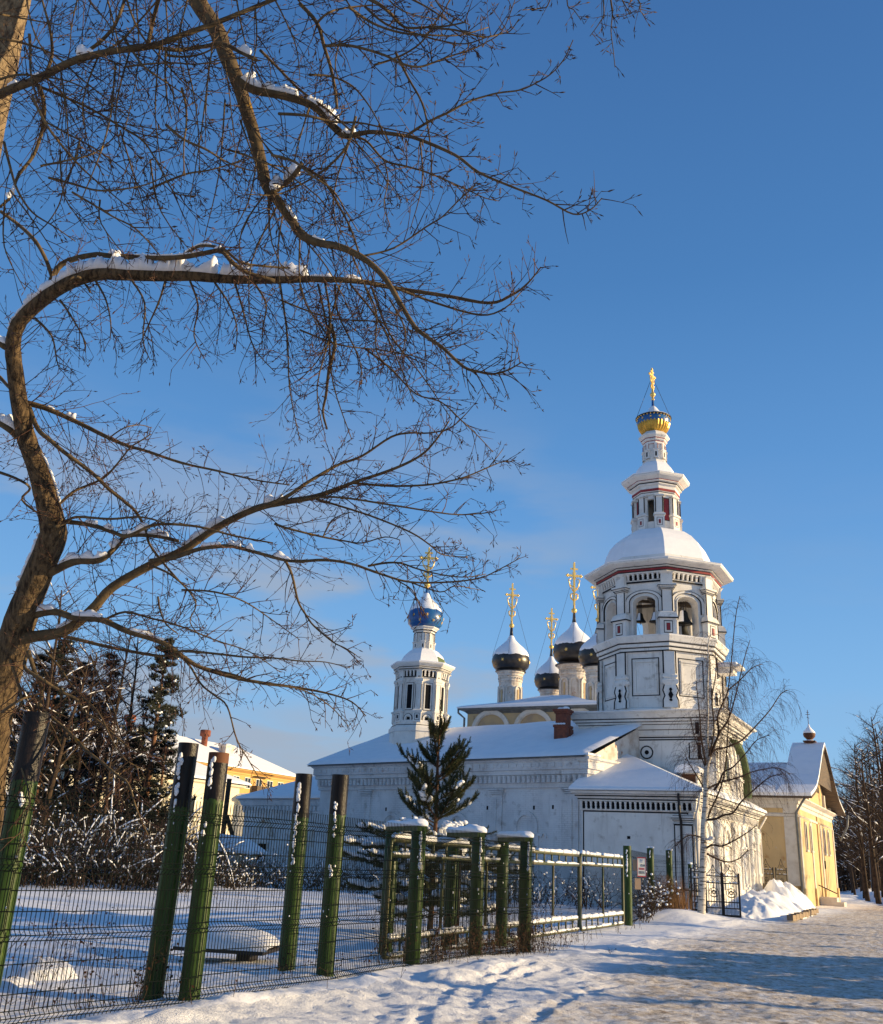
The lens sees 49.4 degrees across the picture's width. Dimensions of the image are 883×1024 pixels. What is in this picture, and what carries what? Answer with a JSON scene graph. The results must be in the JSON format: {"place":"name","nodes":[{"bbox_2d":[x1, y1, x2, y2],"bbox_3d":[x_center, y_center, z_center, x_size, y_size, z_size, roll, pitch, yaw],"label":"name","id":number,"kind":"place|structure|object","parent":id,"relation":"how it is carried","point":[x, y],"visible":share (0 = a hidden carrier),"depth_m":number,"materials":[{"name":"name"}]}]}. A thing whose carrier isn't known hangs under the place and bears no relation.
{"place":"outdoors","nodes":[
{"label":"outdoors","id":0,"kind":"place"},
{"bbox_2d":[0,877,882,1023],"bbox_3d":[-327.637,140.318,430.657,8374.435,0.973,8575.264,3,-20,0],"label":"snow field","id":1,"kind":"structure","parent":0,"point":[665,922],"depth_m":16.12,"materials":[{"name":"white snow"}]},
{"bbox_2d":[0,781,31,945],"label":"fence panel","id":2,"kind":"object","parent":1,"relation":"on","point":[11,858],"visible":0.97,"depth_m":8.56,"materials":[{"name":"green metal"}]},
{"bbox_2d":[0,976,34,987],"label":"snow hump","id":3,"kind":"object","parent":1,"relation":"on","point":[16,981],"visible":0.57,"depth_m":10.66,"materials":[{"name":"white snow"}]},
{"bbox_2d":[0,711,50,986],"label":"pipe post","id":4,"kind":"object","parent":1,"relation":"on","point":[30,751],"visible":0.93,"depth_m":8.78,"materials":[{"name":"green metal"}]},
{"bbox_2d":[0,784,220,1023],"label":"fence panel","id":5,"kind":"object","parent":4,"relation":"attached to","point":[105,910],"visible":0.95,"depth_m":9.36,"materials":[{"name":"green metal"}]},
{"bbox_2d":[4,652,68,819],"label":"pine tree","id":6,"kind":"object","parent":1,"relation":"on","point":[37,665],"visible":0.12,"depth_m":47.31,"materials":[{"name":"green plant"}]},
{"bbox_2d":[2,956,77,980],"bbox_3d":[-4.784,5.438,11.446,0.860,0.265,0.778,16,-24,-32],"label":"snow hump","id":7,"kind":"object","parent":1,"relation":"on","point":[38,970],"visible":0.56,"depth_m":11.25,"materials":[{"name":"white snow"}]},
{"bbox_2d":[4,638,86,838],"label":"pine tree","id":8,"kind":"object","parent":1,"relation":"on","point":[56,699],"visible":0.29,"depth_m":45.35,"materials":[{"name":"green plant"}]},
{"bbox_2d":[8,621,101,788],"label":"bare tree","id":9,"kind":"object","parent":1,"relation":"on","point":[64,682],"visible":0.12,"depth_m":50.95,"materials":[{"name":"brown plant"}]},
{"bbox_2d":[6,576,105,783],"bbox_3d":[-17.547,8.993,41.978,6.810,13.554,6.182,-8,-22,27],"label":"bare tree","id":10,"kind":"object","parent":1,"relation":"on","point":[47,700],"visible":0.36,"depth_m":42.89,"materials":[{"name":"brown plant"}]},
{"bbox_2d":[38,661,104,831],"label":"pine tree","id":11,"kind":"object","parent":1,"relation":"on","point":[77,715],"visible":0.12,"depth_m":51.08,"materials":[{"name":"green plant"}]},
{"bbox_2d":[10,672,134,827],"bbox_3d":[-19.974,13.477,50.387,6.820,10.683,6.772,11,-21,-22],"label":"bare tree","id":12,"kind":"object","parent":1,"relation":"on","point":[70,780],"visible":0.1,"depth_m":50.80,"materials":[{"name":"brown plant"}]},
{"bbox_2d":[6,627,141,871],"bbox_3d":[-17.621,10.682,43.220,7.221,11.312,7.170,11,-21,-21],"label":"bare tree","id":13,"kind":"object","parent":1,"relation":"on","point":[56,769],"visible":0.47,"depth_m":43.68,"materials":[{"name":"brown plant"}]},
{"bbox_2d":[48,651,129,850],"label":"pine tree","id":14,"kind":"object","parent":1,"relation":"on","point":[82,766],"visible":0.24,"depth_m":49.58,"materials":[{"name":"green plant"}]},
{"bbox_2d":[42,640,151,824],"bbox_3d":[-16.885,11.677,46.075,5.927,11.308,4.642,12,-22,-23],"label":"bare tree","id":15,"kind":"object","parent":1,"relation":"on","point":[87,710],"visible":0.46,"depth_m":46.00,"materials":[{"name":"brown plant"}]},
{"bbox_2d":[48,608,163,845],"bbox_3d":[-17.063,11.553,48.907,6.810,13.554,6.182,14,-23,-28],"label":"bare tree","id":16,"kind":"object","parent":1,"relation":"on","point":[116,709],"visible":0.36,"depth_m":49.21,"materials":[{"name":"brown plant"}]},
{"bbox_2d":[61,647,151,824],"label":"bare tree","id":17,"kind":"object","parent":1,"relation":"on","point":[109,724],"visible":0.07,"depth_m":54.34,"materials":[{"name":"brown plant"}]},
{"bbox_2d":[70,698,155,855],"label":"bare tree","id":18,"kind":"object","parent":1,"relation":"on","point":[108,781],"visible":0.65,"depth_m":41.43,"materials":[{"name":"brown plant"}]},
{"bbox_2d":[61,627,177,844],"bbox_3d":[-15.409,11.320,46.529,6.249,12.437,5.673,-8,-22,27],"label":"bare tree","id":19,"kind":"object","parent":1,"relation":"on","point":[132,691],"visible":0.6,"depth_m":46.82,"materials":[{"name":"brown plant"}]},
{"bbox_2d":[97,741,147,843],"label":"pine tree","id":20,"kind":"object","parent":1,"relation":"on","point":[127,791],"visible":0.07,"depth_m":47.56,"materials":[{"name":"green plant"}]},
{"bbox_2d":[6,729,251,838],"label":"cream house","id":21,"kind":"structure","parent":1,"relation":"on","point":[237,784],"depth_m":105.47,"materials":[{"name":"beige paint"}]},
{"bbox_2d":[188,799,195,823],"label":"window","id":22,"kind":"structure","parent":21,"relation":"in","point":[191,806],"depth_m":101.60,"materials":[{"name":"white"}]},
{"bbox_2d":[235,804,243,834],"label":"window","id":23,"kind":"structure","parent":21,"relation":"in","point":[240,805],"depth_m":107.23,"materials":[{"name":"white"}]},
{"bbox_2d":[97,702,175,809],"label":"bare tree","id":24,"kind":"object","parent":1,"relation":"on","point":[144,721],"visible":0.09,"depth_m":54.50,"materials":[{"name":"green plant"}]},
{"bbox_2d":[112,751,169,843],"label":"bare tree","id":25,"kind":"object","parent":1,"relation":"on","point":[141,789],"visible":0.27,"depth_m":45.99,"materials":[{"name":"brown plant"}]},
{"bbox_2d":[104,637,195,843],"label":"pine tree","id":26,"kind":"object","parent":1,"relation":"on","point":[154,701],"visible":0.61,"depth_m":46.95,"materials":[{"name":"green plant"}]},
{"bbox_2d":[13,699,295,792],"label":"ochre apartment house","id":27,"kind":"structure","parent":1,"relation":"on","point":[281,776],"depth_m":166.84,"materials":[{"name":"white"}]},
{"bbox_2d":[244,777,250,788],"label":"window","id":28,"kind":"structure","parent":27,"relation":"in","point":[247,779],"depth_m":165.48,"materials":[{"name":"white"}]},
{"bbox_2d":[255,779,261,785],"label":"window","id":29,"kind":"structure","parent":27,"relation":"in","point":[258,783],"depth_m":167.94,"materials":[{"name":"white"}]},
{"bbox_2d":[267,780,272,786],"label":"window","id":30,"kind":"structure","parent":27,"relation":"in","point":[270,783],"depth_m":170.69,"materials":[{"name":"white"}]},
{"bbox_2d":[129,728,195,852],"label":"pine tree","id":31,"kind":"object","parent":1,"relation":"on","point":[170,776],"visible":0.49,"depth_m":45.47,"materials":[{"name":"green plant"}]},
{"bbox_2d":[141,742,198,1000],"bbox_3d":[-3.070,4.157,10.810,0.264,3.043,0.253,3,-20,0],"label":"pipe post","id":32,"kind":"object","parent":1,"relation":"on","point":[184,772],"visible":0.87,"depth_m":10.82,"materials":[{"name":"green metal"}]},
{"bbox_2d":[178,752,228,1000],"bbox_3d":[-2.655,4.183,10.670,0.234,2.935,0.234,11,-21,-21],"label":"pipe post","id":33,"kind":"object","parent":1,"relation":"on","point":[215,781],"visible":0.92,"depth_m":10.66,"materials":[{"name":"green metal"}]},
{"bbox_2d":[172,924,279,961],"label":"snowy slab","id":34,"kind":"structure","parent":1,"relation":"on","point":[213,942],"depth_m":13.47,"materials":[{"name":"white snow"}]},
{"bbox_2d":[221,779,233,834],"bbox_3d":[-12.485,19.296,58.421,1.871,5.835,0.313,3,-20,0],"label":"utility pole","id":35,"kind":"object","parent":1,"relation":"on","point":[227,791],"visible":0.31,"depth_m":58.76,"materials":[{"name":"brown wood"}]},
{"bbox_2d":[217,833,267,879],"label":"shed","id":36,"kind":"structure","parent":1,"relation":"on","point":[241,845],"depth_m":45.44,"materials":[{"name":"beige"}]},
{"bbox_2d":[196,803,347,999],"bbox_3d":[-1.926,4.651,11.503,0.061,2.050,2.514,-8,-23,28],"label":"fence panel","id":37,"kind":"object","parent":1,"relation":"on","point":[270,906],"visible":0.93,"depth_m":11.40,"materials":[{"name":"green metal"}]},
{"bbox_2d":[0,201,557,858],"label":"broadleaf tree","id":38,"kind":"object","parent":1,"relation":"on","point":[28,607],"visible":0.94,"depth_m":9.76,"materials":[{"name":"brown plant"}]},
{"bbox_2d":[278,773,312,970],"bbox_3d":[-1.998,5.058,12.992,0.234,2.930,0.234,13,-22,-26],"label":"pipe post","id":39,"kind":"object","parent":1,"relation":"on","point":[302,793],"visible":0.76,"depth_m":13.01,"materials":[{"name":"green metal"}]},
{"bbox_2d":[3,775,619,910],"bbox_3d":[-5.680,13.666,39.585,26.217,4.031,20.932,3,-20,0],"label":"thicket","id":40,"kind":"object","parent":1,"relation":"on","point":[584,897],"visible":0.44,"depth_m":34.34,"materials":[{"name":"brown plant"}]},
{"bbox_2d":[1,876,643,1015],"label":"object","id":41,"kind":"object","parent":1,"relation":"on","point":[513,945],"visible":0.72,"depth_m":14.98,"materials":[{"name":"brown plant"}]},
{"bbox_2d":[0,0,656,411],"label":"broadleaf tree","id":42,"kind":"object","parent":1,"relation":"on","point":[14,16],"visible":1,"depth_m":7.74,"materials":[{"name":"brown plant"}]},
{"bbox_2d":[316,774,348,976],"bbox_3d":[-1.454,4.985,12.700,0.234,2.920,0.253,3,-20,0],"label":"pipe post","id":43,"kind":"object","parent":1,"relation":"on","point":[339,795],"visible":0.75,"depth_m":12.72,"materials":[{"name":"green metal"}]},
{"bbox_2d":[333,817,429,978],"bbox_3d":[-0.781,5.495,13.677,0.063,2.050,2.696,-6,-22,23],"label":"fence panel","id":44,"kind":"object","parent":1,"relation":"on","point":[384,889],"visible":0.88,"depth_m":13.57,"materials":[{"name":"green metal"}]},
{"bbox_2d":[378,818,427,963],"bbox_3d":[-0.648,6.270,15.509,0.284,2.490,1.543,11,-21,-20],"label":"gate support","id":45,"kind":"object","parent":1,"relation":"on","point":[419,822],"visible":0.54,"depth_m":15.15,"materials":[{"name":"green metal"}]},
{"bbox_2d":[343,699,518,940],"bbox_3d":[-0.253,6.617,20.727,3.846,5.224,4.515,-9,-23,30],"label":"pine sapling","id":46,"kind":"object","parent":1,"relation":"on","point":[451,769],"visible":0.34,"depth_m":20.45,"materials":[{"name":"green plant"}]},
{"bbox_2d":[236,720,642,901],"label":"refectory church","id":47,"kind":"structure","parent":1,"relation":"on","point":[527,774],"depth_m":48.48,"materials":[{"name":"white paint"}]},
{"bbox_2d":[388,547,454,744],"bbox_3d":[-1.100,8.476,59.819,3.740,13.189,3.740,-8,-22,27],"label":"blue domed turret","id":48,"kind":"object","parent":47,"relation":"on","point":[422,669],"visible":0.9,"depth_m":57.91,"materials":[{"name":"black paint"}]},
{"bbox_2d":[552,706,573,738],"bbox_3d":[6.185,10.919,48.938,0.896,2.108,0.933,-8,-22,27],"label":"brick chimney","id":49,"kind":"object","parent":47,"relation":"on","point":[563,727],"visible":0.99,"depth_m":48.76,"materials":[{"name":"red brick"}]},
{"bbox_2d":[421,827,488,964],"bbox_3d":[0.264,6.307,15.777,0.066,2.050,2.288,-7,-22,26],"label":"fence panel","id":50,"kind":"object","parent":1,"relation":"on","point":[479,888],"visible":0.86,"depth_m":15.72,"materials":[{"name":"green metal"}]},
{"bbox_2d":[443,824,486,954],"bbox_3d":[0.397,6.988,17.396,0.293,2.523,1.528,10,-21,-19],"label":"gate support","id":51,"kind":"object","parent":1,"relation":"on","point":[473,828],"visible":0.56,"depth_m":17.12,"materials":[{"name":"green metal"}]},
{"bbox_2d":[495,831,533,951],"bbox_3d":[1.425,7.646,19.038,0.291,2.500,1.509,9,-21,-16],"label":"gate support","id":52,"kind":"object","parent":1,"relation":"on","point":[522,835],"visible":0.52,"depth_m":19.13,"materials":[{"name":"green metal"}]},
{"bbox_2d":[381,832,624,959],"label":"sliding gate","id":53,"kind":"structure","parent":52,"relation":"attached to","point":[579,864],"depth_m":22.65,"materials":[{"name":"green metal"}]},
{"bbox_2d":[483,833,535,954],"bbox_3d":[1.284,7.008,17.573,0.067,2.050,2.091,-8,-23,28],"label":"fence panel","id":54,"kind":"object","parent":52,"relation":"attached to","point":[530,856],"visible":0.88,"depth_m":17.57,"materials":[{"name":"green metal"}]},
{"bbox_2d":[457,562,639,726],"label":"five domed cathedral","id":55,"kind":"structure","parent":1,"relation":"on","point":[570,678],"depth_m":81.72,"materials":[{"name":"white paint"}]},
{"bbox_2d":[623,846,632,925],"bbox_3d":[5.602,11.375,28.840,0.249,2.548,0.272,3,-20,0],"label":"pipe post","id":56,"kind":"object","parent":1,"relation":"on","point":[627,858],"visible":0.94,"depth_m":28.81,"materials":[{"name":"green metal"}]},
{"bbox_2d":[631,850,650,921],"bbox_3d":[6.679,12.482,32.078,0.065,2.130,6.728,-3,-21,17],"label":"fence panel","id":57,"kind":"object","parent":1,"relation":"on","point":[637,896],"visible":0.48,"depth_m":31.01,"materials":[{"name":"green metal"}]},
{"bbox_2d":[633,859,636,870],"bbox_3d":[5.883,10.743,29.220,0.120,0.320,0.012,6,-20,-8],"label":"plywood board","id":58,"kind":"object","parent":57,"relation":"attached to","point":[634,864],"visible":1,"depth_m":29.22,"materials":[{"name":"brown wood"}]},
{"bbox_2d":[635,878,640,889],"bbox_3d":[5.938,11.245,29.040,0.190,0.320,0.012,6,-20,-8],"label":"plywood board","id":59,"kind":"object","parent":57,"relation":"attached to","point":[637,883],"visible":1,"depth_m":29.04,"materials":[{"name":"brown wood"}]},
{"bbox_2d":[637,857,645,876],"bbox_3d":[6.081,10.793,29.182,0.270,0.560,0.016,5,-20,-5],"label":"warning notice","id":60,"kind":"object","parent":57,"relation":"attached to","point":[641,866],"visible":1,"depth_m":29.18,"materials":[{"name":"beige metal"}]},
{"bbox_2d":[606,868,687,922],"bbox_3d":[6.898,12.618,31.860,2.374,1.733,5.604,-5,-21,22],"label":"bramble","id":61,"kind":"object","parent":1,"relation":"on","point":[651,899],"visible":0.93,"depth_m":31.18,"materials":[{"name":"plant"}]},
{"bbox_2d":[646,846,654,908],"bbox_3d":[7.635,13.614,34.983,0.275,2.708,0.268,3,-20,0],"label":"pipe post","id":62,"kind":"object","parent":1,"relation":"on","point":[650,851],"visible":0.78,"depth_m":35.17,"materials":[{"name":"green metal"}]},
{"bbox_2d":[654,854,667,893],"bbox_3d":[8.301,14.126,36.400,0.065,2.130,3.118,-6,-22,24],"label":"fence panel","id":63,"kind":"object","parent":1,"relation":"on","point":[660,861],"visible":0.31,"depth_m":36.85,"materials":[{"name":"green metal"}]},
{"bbox_2d":[571,368,756,805],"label":"bell tower","id":64,"kind":"structure","parent":1,"relation":"on","point":[658,556],"depth_m":50.95,"materials":[{"name":"white paint"}]},
{"bbox_2d":[636,602,645,624],"bbox_3d":[10.693,5.468,51.687,0.620,1.255,0.620,-8,-22,27],"label":"bell","id":65,"kind":"object","parent":64,"relation":"hanging from","point":[640,619],"visible":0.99,"depth_m":51.56,"materials":[{"name":"black metal"}]},
{"bbox_2d":[649,601,655,624],"bbox_3d":[11.426,5.402,51.303,0.680,1.320,0.680,-8,-22,27],"label":"bell","id":66,"kind":"object","parent":64,"relation":"hanging from","point":[653,619],"visible":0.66,"depth_m":51.14,"materials":[{"name":"black metal"}]},
{"bbox_2d":[678,607,689,635],"bbox_3d":[13.005,6.187,52.052,1.150,2.138,1.150,-8,-22,27],"label":"bell","id":67,"kind":"object","parent":64,"relation":"hanging from","point":[682,631],"visible":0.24,"depth_m":51.68,"materials":[{"name":"black metal"}]},
{"bbox_2d":[678,601,692,628],"bbox_3d":[12.867,5.480,51.073,0.950,1.488,0.950,-8,-22,27],"label":"bell","id":68,"kind":"object","parent":64,"relation":"hanging from","point":[683,619],"visible":0.89,"depth_m":50.84,"materials":[{"name":"black metal"}]},
{"bbox_2d":[569,754,766,910],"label":"church porch","id":69,"kind":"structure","parent":1,"relation":"on","point":[657,818],"depth_m":42.06,"materials":[{"name":"white paint"}]},
{"bbox_2d":[674,764,703,791],"bbox_3d":[11.925,12.791,45.967,1.240,1.320,1.300,-8,-22,27],"label":"chimney","id":70,"kind":"object","parent":69,"relation":"on","point":[681,767],"visible":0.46,"depth_m":45.62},
{"bbox_2d":[666,849,672,893],"bbox_3d":[8.955,14.631,37.625,0.257,2.716,0.303,3,-20,0],"label":"pipe post","id":71,"kind":"object","parent":1,"relation":"on","point":[669,868],"visible":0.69,"depth_m":37.78,"materials":[{"name":"green metal"}]},
{"bbox_2d":[656,874,697,909],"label":"dry grass","id":72,"kind":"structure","parent":1,"relation":"on","point":[677,903],"depth_m":35.68,"materials":[{"name":"brown plant"}]},
{"bbox_2d":[672,856,687,897],"bbox_3d":[9.408,14.740,37.941,1.069,2.130,0.066,13,-22,-26],"label":"fence panel","id":73,"kind":"object","parent":1,"relation":"on","point":[677,870],"visible":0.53,"depth_m":38.19,"materials":[{"name":"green metal"}]},
{"bbox_2d":[687,862,692,908],"bbox_3d":[9.877,15.069,38.028,0.214,2.255,0.191,20,-26,-40],"label":"pipe post","id":74,"kind":"object","parent":1,"relation":"on","point":[689,864],"visible":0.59,"depth_m":38.19,"materials":[{"name":"green metal"}]},
{"bbox_2d":[689,863,698,910],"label":"iron gate","id":75,"kind":"structure","parent":1,"relation":"on","point":[691,885],"depth_m":35.86,"materials":[{"name":"black metal"}]},
{"bbox_2d":[706,862,741,917],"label":"iron gate","id":76,"kind":"structure","parent":1,"relation":"on","point":[722,901],"depth_m":35.65,"materials":[{"name":"black metal"}]},
{"bbox_2d":[665,597,810,913],"bbox_3d":[10.880,8.773,35.017,6.043,12.408,4.304,3,-20,0],"label":"birch tree","id":77,"kind":"object","parent":1,"relation":"on","point":[708,751],"visible":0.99,"depth_m":34.76,"materials":[{"name":"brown plant"}]},
{"bbox_2d":[763,859,773,888],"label":"iron gate","id":78,"kind":"structure","parent":1,"relation":"on","point":[771,874],"depth_m":54.53,"materials":[{"name":"black metal"}]},
{"bbox_2d":[775,859,787,881],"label":"iron gate","id":79,"kind":"structure","parent":1,"relation":"on","point":[783,875],"depth_m":53.35,"materials":[{"name":"black metal"}]},
{"bbox_2d":[746,710,848,906],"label":"yellow church","id":80,"kind":"structure","parent":1,"relation":"on","point":[802,844],"depth_m":59.51,"materials":[{"name":"paint"}]},
{"bbox_2d":[835,779,866,888],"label":"bare tree","id":81,"kind":"object","parent":1,"relation":"on","point":[855,879],"visible":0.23,"depth_m":111.40,"materials":[{"name":"brown plant"}]},
{"bbox_2d":[834,768,868,829],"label":"bare tree","id":82,"kind":"object","parent":1,"relation":"on","point":[851,794],"visible":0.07,"depth_m":119.69,"materials":[{"name":"brown plant"}]},
{"bbox_2d":[834,799,869,894],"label":"bare tree","id":83,"kind":"object","parent":1,"relation":"on","point":[853,885],"visible":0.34,"depth_m":97.67,"materials":[{"name":"brown plant"}]},
{"bbox_2d":[835,783,871,889],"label":"street lamp","id":84,"kind":"object","parent":1,"relation":"on","point":[867,837],"visible":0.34,"depth_m":98.86,"materials":[{"name":"metal"}]},
{"bbox_2d":[832,801,875,892],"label":"bare tree","id":85,"kind":"object","parent":1,"relation":"on","point":[851,886],"visible":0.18,"depth_m":106.77,"materials":[{"name":"brown plant"}]},
{"bbox_2d":[833,791,879,897],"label":"bare tree","id":86,"kind":"object","parent":1,"relation":"on","point":[854,850],"visible":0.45,"depth_m":90.63,"materials":[{"name":"brown plant"}]},
{"bbox_2d":[834,782,878,891],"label":"bare tree","id":87,"kind":"object","parent":1,"relation":"on","point":[860,875],"visible":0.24,"depth_m":102.88,"materials":[{"name":"brown plant"}]},
{"bbox_2d":[831,733,881,900],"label":"bare tree","id":88,"kind":"object","parent":1,"relation":"on","point":[863,867],"visible":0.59,"depth_m":80.83,"materials":[{"name":"brown plant"}]},
{"bbox_2d":[832,766,881,890],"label":"distant wood","id":89,"kind":"object","parent":1,"relation":"on","point":[843,877],"visible":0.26,"depth_m":113.44,"materials":[{"name":"brown plant"}]},
{"bbox_2d":[833,740,880,897],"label":"bare tree","id":90,"kind":"object","parent":1,"relation":"on","point":[872,819],"visible":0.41,"depth_m":88.22,"materials":[{"name":"brown plant"}]},
{"bbox_2d":[832,713,882,844],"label":"bare tree","id":91,"kind":"object","parent":1,"relation":"on","point":[872,786],"visible":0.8,"depth_m":79.82,"materials":[{"name":"brown plant"}]},
{"bbox_2d":[834,732,882,903],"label":"bare tree","id":92,"kind":"object","parent":1,"relation":"on","point":[872,847],"visible":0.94,"depth_m":74.05,"materials":[{"name":"brown plant"}]},
{"bbox_2d":[838,704,882,897],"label":"bare tree","id":93,"kind":"object","parent":1,"relation":"on","point":[880,849],"visible":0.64,"depth_m":85.26,"materials":[{"name":"brown plant"}]},
{"bbox_2d":[838,743,882,890],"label":"bare tree","id":94,"kind":"object","parent":1,"relation":"on","point":[877,867],"visible":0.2,"depth_m":111.25,"materials":[{"name":"brown plant"}]},
{"bbox_2d":[843,749,879,891],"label":"bare tree","id":95,"kind":"object","parent":1,"relation":"on","point":[865,814],"visible":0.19,"depth_m":99.08,"materials":[{"name":"brown plant"}]},
{"bbox_2d":[846,713,882,836],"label":"bare tree","id":96,"kind":"object","parent":1,"relation":"on","point":[878,745],"visible":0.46,"depth_m":93.36,"materials":[{"name":"brown plant"}]},
{"bbox_2d":[0,0,882,829],"label":"sky","id":97,"kind":"structure","parent":0,"point":[748,280],"materials":[{"name":"blue"}]},
{"bbox_2d":[96,898,882,1023],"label":"road","id":98,"kind":"structure","parent":0,"point":[824,965],"depth_m":13.42,"materials":[{"name":"white snow"}]},
{"bbox_2d":[718,889,812,920],"bbox_3d":[13.827,16.662,40.857,3.200,1.136,11.827,-7,-22,26],"label":"snow pile","id":99,"kind":"object","parent":98,"relation":"on","point":[763,905],"visible":0.81,"depth_m":37.65,"materials":[{"name":"white snow"}]},
{"bbox_2d":[764,878,814,909],"bbox_3d":[18.631,20.571,51.654,2.416,1.571,10.271,-8,-23,28],"label":"snow pile","id":100,"kind":"object","parent":98,"relation":"on","point":[790,891],"visible":0.6,"depth_m":49.55,"materials":[{"name":"white snow"}]},
{"bbox_2d":[787,908,818,920],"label":"kerb","id":101,"kind":"structure","parent":98,"relation":"on","point":[802,914],"depth_m":39.11,"materials":[{"name":"stone"}]}
]}

